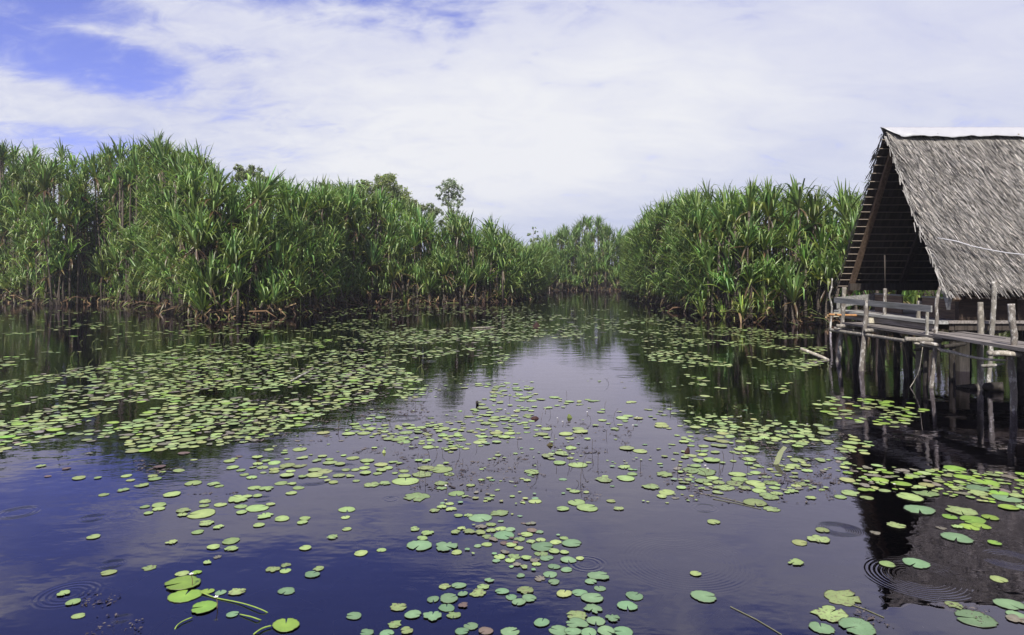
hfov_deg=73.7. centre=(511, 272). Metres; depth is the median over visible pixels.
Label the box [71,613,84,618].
lily pad
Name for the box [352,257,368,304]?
pandanus
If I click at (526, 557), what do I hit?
lily pad
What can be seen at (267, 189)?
pandanus
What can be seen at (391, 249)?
pandanus
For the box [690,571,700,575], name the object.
lily pad
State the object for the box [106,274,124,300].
pandanus
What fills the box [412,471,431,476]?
lily pad
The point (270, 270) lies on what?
pandanus
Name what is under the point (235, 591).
lily pad
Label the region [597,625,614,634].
lily pad
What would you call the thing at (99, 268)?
pandanus
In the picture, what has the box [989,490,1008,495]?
lily pad
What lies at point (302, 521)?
lily pad
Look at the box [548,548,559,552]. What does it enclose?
lily pad
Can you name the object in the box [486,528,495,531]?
lily pad
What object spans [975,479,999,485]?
lily pad
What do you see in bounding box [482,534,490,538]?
lily pad
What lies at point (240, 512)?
lily pad
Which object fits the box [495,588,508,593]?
lily pad
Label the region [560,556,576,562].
lily pad
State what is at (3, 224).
pandanus
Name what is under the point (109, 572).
lily pad
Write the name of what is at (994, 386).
hollow log
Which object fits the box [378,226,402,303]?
pandanus
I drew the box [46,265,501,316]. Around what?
bank ground
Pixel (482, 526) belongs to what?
lily pad
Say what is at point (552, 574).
lily pad
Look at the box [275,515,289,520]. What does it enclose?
lily pad
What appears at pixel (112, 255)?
pandanus
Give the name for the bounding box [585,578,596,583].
lily pad
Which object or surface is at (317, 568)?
lily pad
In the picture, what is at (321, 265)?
pandanus
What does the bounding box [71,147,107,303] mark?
pandanus
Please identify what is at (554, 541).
lily pad
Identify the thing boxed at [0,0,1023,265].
sky
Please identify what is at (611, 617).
lily pad
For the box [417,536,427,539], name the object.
lily pad
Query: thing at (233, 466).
lily pad
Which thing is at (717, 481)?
lily pad
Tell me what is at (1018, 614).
lily pad
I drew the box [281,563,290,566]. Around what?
lily pad
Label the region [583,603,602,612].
lily pad
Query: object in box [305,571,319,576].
lily pad
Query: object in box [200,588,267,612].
lily pad
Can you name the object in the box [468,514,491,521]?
lily pad
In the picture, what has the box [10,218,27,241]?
pandanus
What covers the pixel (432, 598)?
lily pad
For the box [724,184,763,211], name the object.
pandanus
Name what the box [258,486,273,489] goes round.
lily pad
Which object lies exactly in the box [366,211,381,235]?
pandanus
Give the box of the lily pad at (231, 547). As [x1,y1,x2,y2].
[224,546,238,550]
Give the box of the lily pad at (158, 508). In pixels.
[152,506,164,510]
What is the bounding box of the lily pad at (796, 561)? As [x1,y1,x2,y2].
[788,558,803,564]
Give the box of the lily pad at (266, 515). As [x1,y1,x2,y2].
[257,512,273,518]
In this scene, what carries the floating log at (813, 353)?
on the water
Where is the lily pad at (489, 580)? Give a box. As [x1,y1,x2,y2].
[484,578,494,581]
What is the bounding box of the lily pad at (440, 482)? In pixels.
[435,481,448,484]
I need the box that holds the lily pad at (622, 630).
[613,626,632,634]
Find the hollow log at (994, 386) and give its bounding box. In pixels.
[956,382,1003,391]
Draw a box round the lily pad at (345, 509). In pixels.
[338,506,355,511]
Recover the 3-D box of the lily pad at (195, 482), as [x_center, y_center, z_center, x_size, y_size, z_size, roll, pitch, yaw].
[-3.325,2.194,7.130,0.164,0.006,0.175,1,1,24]
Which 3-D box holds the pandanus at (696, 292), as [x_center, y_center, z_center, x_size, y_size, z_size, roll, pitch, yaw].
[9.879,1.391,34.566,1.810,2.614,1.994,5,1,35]
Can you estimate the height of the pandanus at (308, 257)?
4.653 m
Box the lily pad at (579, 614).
[566,610,587,619]
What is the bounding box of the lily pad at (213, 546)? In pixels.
[207,544,219,548]
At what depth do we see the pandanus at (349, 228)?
45.53 m
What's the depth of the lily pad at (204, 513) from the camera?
6.23 m
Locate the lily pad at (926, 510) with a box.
[903,504,935,514]
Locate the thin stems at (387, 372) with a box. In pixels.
[54,325,793,483]
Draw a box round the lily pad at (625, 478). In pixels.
[616,475,634,480]
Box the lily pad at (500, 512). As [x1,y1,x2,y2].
[491,510,508,515]
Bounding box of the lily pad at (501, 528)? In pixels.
[495,526,505,530]
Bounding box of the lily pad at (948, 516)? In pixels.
[942,514,957,518]
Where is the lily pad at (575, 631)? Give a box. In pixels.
[564,627,581,634]
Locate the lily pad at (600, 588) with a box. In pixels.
[594,586,605,590]
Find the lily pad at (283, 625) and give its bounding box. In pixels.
[253,618,299,633]
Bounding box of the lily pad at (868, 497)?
[860,496,873,499]
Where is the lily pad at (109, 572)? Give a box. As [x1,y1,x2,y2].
[100,569,116,574]
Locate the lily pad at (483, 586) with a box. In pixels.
[477,584,489,588]
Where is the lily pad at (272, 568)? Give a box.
[265,566,280,571]
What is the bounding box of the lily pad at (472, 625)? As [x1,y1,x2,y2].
[463,622,477,629]
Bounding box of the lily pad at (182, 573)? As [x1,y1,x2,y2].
[175,570,188,575]
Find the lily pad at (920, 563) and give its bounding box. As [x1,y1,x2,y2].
[902,557,930,568]
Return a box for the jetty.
[829,255,1023,410]
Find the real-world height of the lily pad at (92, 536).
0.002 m
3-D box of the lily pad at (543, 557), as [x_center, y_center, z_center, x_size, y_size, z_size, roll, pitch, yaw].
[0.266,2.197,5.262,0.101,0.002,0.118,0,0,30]
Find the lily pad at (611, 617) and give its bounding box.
[605,614,619,620]
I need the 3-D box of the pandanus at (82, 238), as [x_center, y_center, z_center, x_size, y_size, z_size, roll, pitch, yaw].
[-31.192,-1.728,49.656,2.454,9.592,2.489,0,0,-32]
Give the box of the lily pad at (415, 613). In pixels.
[404,609,420,617]
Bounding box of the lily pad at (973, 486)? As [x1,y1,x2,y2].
[966,484,990,491]
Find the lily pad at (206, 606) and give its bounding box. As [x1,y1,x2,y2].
[175,600,216,628]
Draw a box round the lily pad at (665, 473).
[656,471,672,476]
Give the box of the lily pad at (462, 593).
[458,591,467,595]
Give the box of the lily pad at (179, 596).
[167,589,201,602]
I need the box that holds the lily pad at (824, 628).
[808,621,834,633]
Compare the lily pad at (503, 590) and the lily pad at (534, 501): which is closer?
the lily pad at (503, 590)
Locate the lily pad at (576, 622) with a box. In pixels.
[566,617,588,627]
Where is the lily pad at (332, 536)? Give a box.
[327,534,337,538]
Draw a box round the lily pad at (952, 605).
[944,601,962,609]
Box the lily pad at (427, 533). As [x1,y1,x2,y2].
[421,530,433,534]
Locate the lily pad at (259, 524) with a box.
[253,522,264,526]
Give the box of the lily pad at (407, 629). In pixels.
[400,626,412,633]
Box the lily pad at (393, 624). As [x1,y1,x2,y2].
[387,620,400,627]
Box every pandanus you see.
[0,187,14,301]
[0,211,9,300]
[0,269,11,301]
[2,271,25,302]
[8,173,42,298]
[8,264,32,303]
[10,173,46,250]
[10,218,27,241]
[13,224,47,302]
[14,238,31,302]
[20,259,46,302]
[21,211,50,303]
[24,160,62,304]
[27,213,59,305]
[31,281,44,299]
[32,248,66,304]
[33,268,57,296]
[36,223,65,298]
[36,238,61,304]
[38,241,76,302]
[40,265,67,293]
[45,248,74,304]
[46,198,80,304]
[55,175,82,304]
[55,199,63,227]
[56,187,76,291]
[60,169,97,303]
[60,202,96,304]
[63,236,92,298]
[64,285,83,303]
[66,267,80,298]
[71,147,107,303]
[71,156,98,302]
[71,194,100,303]
[72,188,99,297]
[75,232,92,254]
[82,276,102,303]
[83,237,106,301]
[83,253,112,303]
[83,265,106,300]
[85,216,102,295]
[92,233,121,304]
[93,196,107,230]
[98,197,126,303]
[99,191,114,278]
[100,164,127,302]
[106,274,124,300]
[111,156,141,282]
[115,224,133,303]
[118,271,142,305]
[119,187,135,217]
[133,271,146,306]
[146,288,160,309]
[154,235,189,312]
[156,279,169,307]
[164,162,206,206]
[170,161,212,255]
[172,248,219,312]
[174,213,215,317]
[176,271,223,318]
[184,204,234,266]
[194,161,237,312]
[196,174,232,270]
[209,229,256,316]
[215,243,259,295]
[217,188,248,226]
[217,286,248,315]
[219,171,256,214]
[219,188,254,309]
[234,198,281,314]
[236,209,265,308]
[239,167,289,314]
[239,226,276,315]
[241,261,265,312]
[242,177,282,241]
[249,183,283,209]
[256,290,277,312]
[258,258,286,311]
[260,233,294,272]
[272,172,304,211]
[276,219,300,252]
[276,245,308,313]
[277,181,320,308]
[277,291,292,314]
[285,271,315,313]
[286,210,321,311]
[290,255,319,312]
[294,239,325,311]
[295,186,323,216]
[297,192,325,231]
[300,230,326,311]
[308,184,339,227]
[308,263,332,308]
[310,269,338,311]
[313,180,342,220]
[314,248,337,309]
[316,203,347,234]
[317,218,334,245]
[317,230,346,306]
[318,184,343,205]
[322,268,341,309]
[323,224,346,308]
[324,218,344,305]
[333,244,348,304]
[334,185,365,298]
[336,200,370,305]
[339,207,364,303]
[341,257,353,306]
[344,220,370,294]
[348,236,365,305]
[350,185,377,254]
[351,226,375,302]
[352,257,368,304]
[354,259,376,304]
[360,235,388,304]
[363,260,388,302]
[364,195,382,301]
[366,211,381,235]
[367,242,385,301]
[370,186,395,298]
[373,275,398,302]
[374,273,394,303]
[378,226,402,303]
[378,256,406,304]
[380,206,404,303]
[383,233,402,298]
[384,234,419,302]
[386,229,406,301]
[389,218,405,248]
[397,231,411,295]
[398,289,413,303]
[402,259,428,297]
[403,220,428,302]
[403,273,411,293]
[406,260,425,302]
[408,207,440,292]
[421,246,455,302]
[425,249,447,294]
[432,278,446,302]
[436,272,458,302]
[440,204,463,235]
[442,250,463,299]
[443,212,470,301]
[445,233,466,254]
[446,241,468,297]
[454,267,478,302]
[467,258,495,301]
[476,215,504,238]
[485,284,498,301]
[501,287,511,298]
[636,273,650,295]
[658,219,677,240]
[659,217,673,235]
[671,276,685,307]
[676,279,688,311]
[686,271,714,315]
[686,278,721,305]
[705,264,745,308]
[708,294,731,318]
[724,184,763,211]
[727,216,774,321]
[730,229,769,276]
[731,291,754,321]
[737,255,770,321]
[746,289,778,321]
[747,178,791,320]
[752,217,787,320]
[760,209,790,313]
[771,262,820,323]
[789,193,838,312]
[790,184,839,320]
[796,256,836,321]
[809,252,844,324]
[820,278,872,321]
[821,176,861,225]
[833,208,860,321]
[836,195,860,216]
[857,290,882,309]
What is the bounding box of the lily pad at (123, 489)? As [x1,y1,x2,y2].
[117,488,129,491]
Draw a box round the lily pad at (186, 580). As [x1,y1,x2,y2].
[164,575,200,589]
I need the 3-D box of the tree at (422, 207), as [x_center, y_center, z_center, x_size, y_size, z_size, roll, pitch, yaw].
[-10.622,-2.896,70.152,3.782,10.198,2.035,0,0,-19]
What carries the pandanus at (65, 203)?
on the bank ground at (306, 309)
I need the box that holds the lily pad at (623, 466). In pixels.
[618,465,629,468]
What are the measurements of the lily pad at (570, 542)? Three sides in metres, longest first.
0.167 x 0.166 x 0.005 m
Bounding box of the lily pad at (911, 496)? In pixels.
[896,492,923,500]
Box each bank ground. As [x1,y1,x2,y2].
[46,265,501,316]
[548,266,622,289]
[743,256,935,322]
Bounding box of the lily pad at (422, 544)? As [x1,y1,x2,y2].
[406,540,431,549]
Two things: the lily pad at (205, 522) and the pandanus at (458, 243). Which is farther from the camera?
the pandanus at (458, 243)
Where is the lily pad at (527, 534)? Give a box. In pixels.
[521,532,532,536]
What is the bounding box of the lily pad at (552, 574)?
[543,571,556,577]
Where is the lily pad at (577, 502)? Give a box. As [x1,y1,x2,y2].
[568,499,584,504]
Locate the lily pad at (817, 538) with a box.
[807,534,830,542]
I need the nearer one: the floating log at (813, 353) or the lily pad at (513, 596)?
the lily pad at (513, 596)
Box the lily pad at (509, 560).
[505,558,514,561]
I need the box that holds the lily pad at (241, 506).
[234,504,247,507]
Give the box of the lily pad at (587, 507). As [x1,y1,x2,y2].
[577,504,597,511]
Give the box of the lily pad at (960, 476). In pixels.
[953,474,975,479]
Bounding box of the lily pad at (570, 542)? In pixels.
[561,539,581,546]
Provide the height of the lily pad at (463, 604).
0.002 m
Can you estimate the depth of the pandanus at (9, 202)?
50.85 m
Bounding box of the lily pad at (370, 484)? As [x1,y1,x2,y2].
[364,482,378,486]
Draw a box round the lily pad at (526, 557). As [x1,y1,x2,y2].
[521,555,531,558]
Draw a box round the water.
[0,290,1023,634]
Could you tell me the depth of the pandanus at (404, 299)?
48.46 m
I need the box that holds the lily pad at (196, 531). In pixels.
[191,529,203,533]
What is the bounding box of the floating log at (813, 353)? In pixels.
[800,347,830,359]
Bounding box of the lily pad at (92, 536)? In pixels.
[86,534,99,538]
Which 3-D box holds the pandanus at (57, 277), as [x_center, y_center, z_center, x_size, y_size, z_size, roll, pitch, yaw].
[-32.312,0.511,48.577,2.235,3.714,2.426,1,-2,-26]
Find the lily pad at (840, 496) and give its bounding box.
[834,495,846,498]
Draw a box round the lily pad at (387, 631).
[379,629,393,634]
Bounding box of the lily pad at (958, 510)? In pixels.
[945,505,978,515]
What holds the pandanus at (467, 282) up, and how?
in the water
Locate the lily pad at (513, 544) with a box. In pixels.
[506,542,516,546]
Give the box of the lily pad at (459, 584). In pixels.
[451,582,466,587]
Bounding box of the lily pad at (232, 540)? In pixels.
[222,537,239,543]
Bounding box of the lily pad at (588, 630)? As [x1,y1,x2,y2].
[581,627,596,634]
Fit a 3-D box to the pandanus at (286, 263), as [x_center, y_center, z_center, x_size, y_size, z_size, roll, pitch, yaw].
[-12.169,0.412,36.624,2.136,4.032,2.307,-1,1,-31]
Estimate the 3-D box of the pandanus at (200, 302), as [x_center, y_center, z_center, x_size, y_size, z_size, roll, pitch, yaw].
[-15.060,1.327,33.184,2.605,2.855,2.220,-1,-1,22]
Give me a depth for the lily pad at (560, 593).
4.67 m
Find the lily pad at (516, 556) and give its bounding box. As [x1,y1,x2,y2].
[508,554,519,558]
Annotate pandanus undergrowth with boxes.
[0,131,942,321]
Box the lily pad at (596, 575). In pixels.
[587,571,608,578]
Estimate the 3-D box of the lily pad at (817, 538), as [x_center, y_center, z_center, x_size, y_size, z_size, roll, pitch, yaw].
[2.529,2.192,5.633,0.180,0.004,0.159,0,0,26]
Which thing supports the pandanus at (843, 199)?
on the bank ground at (813, 316)
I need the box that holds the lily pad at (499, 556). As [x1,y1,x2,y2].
[494,554,504,558]
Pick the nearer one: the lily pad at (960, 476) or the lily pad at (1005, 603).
the lily pad at (1005, 603)
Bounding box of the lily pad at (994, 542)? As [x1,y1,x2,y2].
[987,540,1001,544]
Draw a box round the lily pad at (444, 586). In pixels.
[439,583,450,588]
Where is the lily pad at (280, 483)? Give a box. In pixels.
[274,481,286,484]
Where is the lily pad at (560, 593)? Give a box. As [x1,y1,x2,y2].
[556,589,571,596]
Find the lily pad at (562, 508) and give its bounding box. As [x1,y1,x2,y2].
[557,506,568,510]
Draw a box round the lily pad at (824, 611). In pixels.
[810,605,848,621]
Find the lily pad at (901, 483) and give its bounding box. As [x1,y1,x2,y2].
[890,481,911,485]
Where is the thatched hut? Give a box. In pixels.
[832,127,1023,380]
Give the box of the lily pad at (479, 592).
[469,588,485,596]
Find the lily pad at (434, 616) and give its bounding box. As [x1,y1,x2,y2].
[423,611,441,620]
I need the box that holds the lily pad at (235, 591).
[228,588,245,594]
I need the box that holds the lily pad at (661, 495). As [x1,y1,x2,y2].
[657,494,666,497]
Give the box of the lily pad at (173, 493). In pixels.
[163,491,180,496]
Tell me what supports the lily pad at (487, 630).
on the water
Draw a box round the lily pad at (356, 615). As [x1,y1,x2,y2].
[346,612,361,618]
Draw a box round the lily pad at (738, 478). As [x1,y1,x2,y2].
[731,477,747,481]
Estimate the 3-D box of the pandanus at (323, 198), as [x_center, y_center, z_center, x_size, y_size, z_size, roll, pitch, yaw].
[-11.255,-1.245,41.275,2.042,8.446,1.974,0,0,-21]
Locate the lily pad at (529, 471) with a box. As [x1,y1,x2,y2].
[524,469,538,473]
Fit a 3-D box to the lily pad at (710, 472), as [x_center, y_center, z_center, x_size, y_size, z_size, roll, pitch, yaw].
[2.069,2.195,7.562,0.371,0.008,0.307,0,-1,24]
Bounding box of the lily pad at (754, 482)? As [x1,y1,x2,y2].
[746,480,764,486]
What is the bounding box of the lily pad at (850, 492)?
[841,489,859,495]
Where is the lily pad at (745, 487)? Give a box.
[738,486,750,489]
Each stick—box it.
[290,371,309,380]
[829,278,832,332]
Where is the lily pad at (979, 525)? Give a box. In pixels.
[971,523,991,528]
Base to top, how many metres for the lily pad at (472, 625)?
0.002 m
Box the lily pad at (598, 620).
[586,616,605,624]
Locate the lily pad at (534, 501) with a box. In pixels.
[528,499,541,502]
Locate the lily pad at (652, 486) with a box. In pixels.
[641,483,659,488]
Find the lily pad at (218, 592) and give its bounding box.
[215,590,226,594]
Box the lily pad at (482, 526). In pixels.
[475,524,486,527]
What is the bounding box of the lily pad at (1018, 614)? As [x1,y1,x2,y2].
[1005,610,1023,617]
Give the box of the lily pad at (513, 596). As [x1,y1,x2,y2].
[506,594,516,599]
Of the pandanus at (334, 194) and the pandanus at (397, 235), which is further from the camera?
the pandanus at (397, 235)
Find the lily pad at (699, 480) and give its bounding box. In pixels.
[694,478,712,482]
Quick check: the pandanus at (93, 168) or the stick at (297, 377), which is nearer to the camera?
the stick at (297, 377)
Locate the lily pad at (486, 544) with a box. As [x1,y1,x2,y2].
[481,542,491,545]
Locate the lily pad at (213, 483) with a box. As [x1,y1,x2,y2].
[207,482,219,485]
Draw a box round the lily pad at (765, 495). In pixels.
[759,492,779,499]
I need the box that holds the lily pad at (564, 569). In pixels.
[560,567,571,571]
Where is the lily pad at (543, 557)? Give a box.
[540,555,553,560]
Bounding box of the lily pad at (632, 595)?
[625,591,643,599]
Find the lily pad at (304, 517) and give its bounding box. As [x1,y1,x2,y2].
[299,516,310,519]
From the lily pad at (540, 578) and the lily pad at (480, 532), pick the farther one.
the lily pad at (480, 532)
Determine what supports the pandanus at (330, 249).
on the bank ground at (306, 309)
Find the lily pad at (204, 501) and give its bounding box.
[199,499,210,502]
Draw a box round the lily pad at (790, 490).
[786,489,798,491]
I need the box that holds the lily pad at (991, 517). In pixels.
[981,514,998,519]
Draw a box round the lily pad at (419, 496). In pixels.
[404,492,430,500]
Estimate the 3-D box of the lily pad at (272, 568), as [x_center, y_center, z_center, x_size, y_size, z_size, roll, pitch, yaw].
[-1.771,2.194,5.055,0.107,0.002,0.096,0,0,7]
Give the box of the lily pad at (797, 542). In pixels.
[792,539,806,545]
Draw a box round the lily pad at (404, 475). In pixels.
[398,474,410,476]
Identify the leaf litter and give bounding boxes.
[0,283,923,324]
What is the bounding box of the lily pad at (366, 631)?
[360,628,373,634]
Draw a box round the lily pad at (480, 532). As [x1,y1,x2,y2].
[476,530,485,533]
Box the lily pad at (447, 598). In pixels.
[440,593,457,602]
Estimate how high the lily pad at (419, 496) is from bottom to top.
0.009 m
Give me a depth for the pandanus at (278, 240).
36.46 m
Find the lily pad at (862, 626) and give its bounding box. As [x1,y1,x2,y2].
[838,617,875,634]
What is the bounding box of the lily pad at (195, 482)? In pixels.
[184,480,201,484]
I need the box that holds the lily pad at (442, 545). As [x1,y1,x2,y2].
[436,541,457,550]
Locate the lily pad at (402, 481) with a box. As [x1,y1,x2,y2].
[392,477,419,484]
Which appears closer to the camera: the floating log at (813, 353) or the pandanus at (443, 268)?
the floating log at (813, 353)
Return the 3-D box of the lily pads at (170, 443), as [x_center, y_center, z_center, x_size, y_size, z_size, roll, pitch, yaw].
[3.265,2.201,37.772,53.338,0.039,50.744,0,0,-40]
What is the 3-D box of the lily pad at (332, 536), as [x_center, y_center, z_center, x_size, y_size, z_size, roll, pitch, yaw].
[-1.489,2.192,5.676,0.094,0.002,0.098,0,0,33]
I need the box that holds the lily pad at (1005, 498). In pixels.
[991,494,1022,502]
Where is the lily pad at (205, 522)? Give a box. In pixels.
[199,520,213,525]
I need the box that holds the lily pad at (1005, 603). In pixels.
[992,598,1023,609]
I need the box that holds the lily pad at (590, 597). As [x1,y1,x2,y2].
[581,593,603,602]
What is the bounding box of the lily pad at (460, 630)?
[455,627,468,634]
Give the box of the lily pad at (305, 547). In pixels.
[299,545,311,549]
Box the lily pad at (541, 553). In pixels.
[534,551,547,555]
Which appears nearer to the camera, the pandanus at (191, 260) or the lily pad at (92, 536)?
the lily pad at (92, 536)
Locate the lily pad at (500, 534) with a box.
[493,530,514,539]
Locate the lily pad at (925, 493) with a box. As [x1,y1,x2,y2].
[912,490,939,496]
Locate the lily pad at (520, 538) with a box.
[514,536,524,540]
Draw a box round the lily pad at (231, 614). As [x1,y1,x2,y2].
[226,611,261,619]
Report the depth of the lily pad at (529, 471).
7.53 m
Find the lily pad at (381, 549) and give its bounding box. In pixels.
[376,548,385,551]
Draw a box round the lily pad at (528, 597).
[522,594,536,601]
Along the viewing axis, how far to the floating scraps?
7.86 m
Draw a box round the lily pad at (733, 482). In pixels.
[726,480,743,485]
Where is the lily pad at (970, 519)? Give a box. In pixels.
[959,515,985,523]
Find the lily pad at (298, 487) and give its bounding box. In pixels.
[293,486,304,489]
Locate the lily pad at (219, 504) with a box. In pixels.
[214,503,226,506]
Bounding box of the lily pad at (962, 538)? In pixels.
[940,532,974,542]
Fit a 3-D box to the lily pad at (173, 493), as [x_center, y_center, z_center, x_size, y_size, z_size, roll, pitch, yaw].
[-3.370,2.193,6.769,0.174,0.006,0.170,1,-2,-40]
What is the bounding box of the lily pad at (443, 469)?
[427,466,452,472]
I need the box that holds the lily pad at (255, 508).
[245,504,268,511]
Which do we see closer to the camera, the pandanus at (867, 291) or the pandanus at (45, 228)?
the pandanus at (867, 291)
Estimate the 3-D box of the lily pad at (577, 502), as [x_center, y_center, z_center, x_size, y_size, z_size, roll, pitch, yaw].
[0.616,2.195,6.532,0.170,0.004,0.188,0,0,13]
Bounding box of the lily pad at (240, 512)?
[236,510,246,513]
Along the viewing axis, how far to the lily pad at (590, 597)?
4.61 m
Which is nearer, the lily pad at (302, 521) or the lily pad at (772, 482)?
the lily pad at (302, 521)
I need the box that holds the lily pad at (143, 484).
[134,483,148,486]
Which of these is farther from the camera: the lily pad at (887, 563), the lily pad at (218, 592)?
the lily pad at (887, 563)
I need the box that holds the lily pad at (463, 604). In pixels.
[458,602,467,606]
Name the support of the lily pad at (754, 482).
on the water
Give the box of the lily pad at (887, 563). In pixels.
[879,561,894,566]
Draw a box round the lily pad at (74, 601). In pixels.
[65,598,80,604]
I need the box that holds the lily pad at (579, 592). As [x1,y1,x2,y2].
[572,589,587,595]
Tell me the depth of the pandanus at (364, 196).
47.28 m
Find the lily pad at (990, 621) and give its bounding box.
[954,609,998,627]
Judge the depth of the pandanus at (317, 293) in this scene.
39.38 m
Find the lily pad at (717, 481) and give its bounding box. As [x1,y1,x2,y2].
[712,480,724,483]
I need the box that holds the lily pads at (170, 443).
[0,295,1023,569]
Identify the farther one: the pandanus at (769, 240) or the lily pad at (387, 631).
the pandanus at (769, 240)
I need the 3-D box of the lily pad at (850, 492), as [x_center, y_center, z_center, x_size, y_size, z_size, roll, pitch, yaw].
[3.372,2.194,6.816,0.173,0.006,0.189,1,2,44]
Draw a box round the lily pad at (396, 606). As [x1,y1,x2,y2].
[390,603,406,610]
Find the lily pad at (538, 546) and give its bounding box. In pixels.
[531,541,552,550]
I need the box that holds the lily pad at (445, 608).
[438,604,454,611]
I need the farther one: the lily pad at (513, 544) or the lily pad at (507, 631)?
the lily pad at (513, 544)
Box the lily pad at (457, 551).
[451,549,461,553]
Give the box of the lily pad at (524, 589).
[516,586,533,593]
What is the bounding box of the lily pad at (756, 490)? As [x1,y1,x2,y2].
[752,488,765,492]
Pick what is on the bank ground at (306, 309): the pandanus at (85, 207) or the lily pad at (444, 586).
the pandanus at (85, 207)
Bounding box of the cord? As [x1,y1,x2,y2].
[939,238,1023,254]
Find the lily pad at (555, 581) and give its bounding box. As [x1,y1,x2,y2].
[548,579,559,584]
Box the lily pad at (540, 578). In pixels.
[534,575,545,580]
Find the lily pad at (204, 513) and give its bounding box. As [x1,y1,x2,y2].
[187,508,215,518]
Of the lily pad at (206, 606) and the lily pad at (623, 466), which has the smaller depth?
the lily pad at (206, 606)
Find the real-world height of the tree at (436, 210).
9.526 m
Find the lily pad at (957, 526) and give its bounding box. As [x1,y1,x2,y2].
[951,524,963,527]
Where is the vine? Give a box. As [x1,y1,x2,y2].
[910,347,922,386]
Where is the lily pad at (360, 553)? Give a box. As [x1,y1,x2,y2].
[354,550,367,555]
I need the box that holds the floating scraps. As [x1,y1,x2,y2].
[79,330,988,634]
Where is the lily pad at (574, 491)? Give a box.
[569,489,579,492]
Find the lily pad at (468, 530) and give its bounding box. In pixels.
[462,528,475,532]
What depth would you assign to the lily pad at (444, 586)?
4.78 m
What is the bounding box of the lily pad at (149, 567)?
[142,565,156,570]
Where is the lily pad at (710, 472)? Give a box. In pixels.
[682,467,715,475]
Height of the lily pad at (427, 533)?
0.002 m
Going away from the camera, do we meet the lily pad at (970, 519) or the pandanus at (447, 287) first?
the lily pad at (970, 519)
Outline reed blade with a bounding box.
[774,446,786,464]
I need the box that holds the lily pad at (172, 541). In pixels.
[165,539,177,543]
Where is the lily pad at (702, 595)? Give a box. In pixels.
[690,590,716,601]
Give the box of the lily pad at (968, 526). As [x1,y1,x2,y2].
[959,523,979,529]
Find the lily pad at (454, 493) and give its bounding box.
[448,491,464,495]
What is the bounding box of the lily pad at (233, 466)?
[226,465,238,468]
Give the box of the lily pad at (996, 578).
[989,575,1008,582]
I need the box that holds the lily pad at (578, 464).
[568,462,587,466]
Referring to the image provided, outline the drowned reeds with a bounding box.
[707,494,883,634]
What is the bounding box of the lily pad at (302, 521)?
[297,520,307,523]
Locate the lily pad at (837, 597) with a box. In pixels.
[824,589,861,605]
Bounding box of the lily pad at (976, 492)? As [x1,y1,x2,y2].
[967,489,987,495]
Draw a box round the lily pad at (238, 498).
[228,494,252,501]
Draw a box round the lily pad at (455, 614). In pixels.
[446,612,460,617]
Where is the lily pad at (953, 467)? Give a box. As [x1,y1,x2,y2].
[943,465,965,470]
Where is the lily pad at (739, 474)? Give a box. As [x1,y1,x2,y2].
[728,472,746,476]
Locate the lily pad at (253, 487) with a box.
[248,486,260,489]
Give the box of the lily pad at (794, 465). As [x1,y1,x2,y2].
[786,464,799,466]
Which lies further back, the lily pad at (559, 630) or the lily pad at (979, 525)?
the lily pad at (979, 525)
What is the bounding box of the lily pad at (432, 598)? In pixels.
[427,596,438,601]
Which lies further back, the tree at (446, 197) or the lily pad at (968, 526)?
the tree at (446, 197)
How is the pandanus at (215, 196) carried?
on the bank ground at (306, 309)
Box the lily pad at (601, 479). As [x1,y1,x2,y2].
[595,476,611,481]
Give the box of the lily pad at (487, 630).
[478,627,493,633]
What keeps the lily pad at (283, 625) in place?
on the water
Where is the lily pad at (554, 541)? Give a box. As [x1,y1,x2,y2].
[550,539,561,543]
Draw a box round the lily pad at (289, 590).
[278,587,294,594]
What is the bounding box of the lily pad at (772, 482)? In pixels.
[763,480,777,484]
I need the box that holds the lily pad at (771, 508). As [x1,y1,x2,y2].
[763,506,779,511]
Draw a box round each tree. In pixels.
[230,164,267,183]
[342,179,366,193]
[356,173,413,205]
[406,196,425,212]
[425,203,442,218]
[435,178,464,227]
[527,227,539,241]
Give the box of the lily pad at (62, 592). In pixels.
[56,590,69,595]
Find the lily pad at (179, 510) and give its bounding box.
[176,507,190,512]
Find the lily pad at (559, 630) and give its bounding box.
[548,625,566,634]
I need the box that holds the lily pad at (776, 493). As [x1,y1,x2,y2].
[770,491,782,494]
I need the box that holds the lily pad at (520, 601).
[512,598,525,604]
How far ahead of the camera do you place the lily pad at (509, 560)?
5.22 m
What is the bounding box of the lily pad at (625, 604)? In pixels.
[617,600,637,609]
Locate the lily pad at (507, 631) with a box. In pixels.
[500,627,519,634]
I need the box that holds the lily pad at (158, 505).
[152,502,165,506]
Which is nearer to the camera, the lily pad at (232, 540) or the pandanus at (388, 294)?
the lily pad at (232, 540)
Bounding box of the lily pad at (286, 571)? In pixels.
[280,568,290,572]
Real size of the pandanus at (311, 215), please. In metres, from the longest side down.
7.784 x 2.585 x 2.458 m
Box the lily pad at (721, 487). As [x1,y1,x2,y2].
[713,484,734,489]
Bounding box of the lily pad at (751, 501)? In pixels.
[742,498,766,505]
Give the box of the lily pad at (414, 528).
[411,526,419,530]
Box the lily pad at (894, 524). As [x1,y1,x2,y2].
[886,521,905,527]
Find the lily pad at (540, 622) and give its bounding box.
[533,618,549,626]
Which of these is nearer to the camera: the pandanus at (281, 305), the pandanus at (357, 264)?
the pandanus at (281, 305)
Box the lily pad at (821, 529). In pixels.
[815,527,829,531]
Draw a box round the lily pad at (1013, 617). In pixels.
[1005,614,1023,622]
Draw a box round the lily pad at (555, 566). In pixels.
[548,564,560,568]
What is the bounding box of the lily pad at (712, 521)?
[707,519,719,523]
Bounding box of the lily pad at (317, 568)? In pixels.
[312,566,323,570]

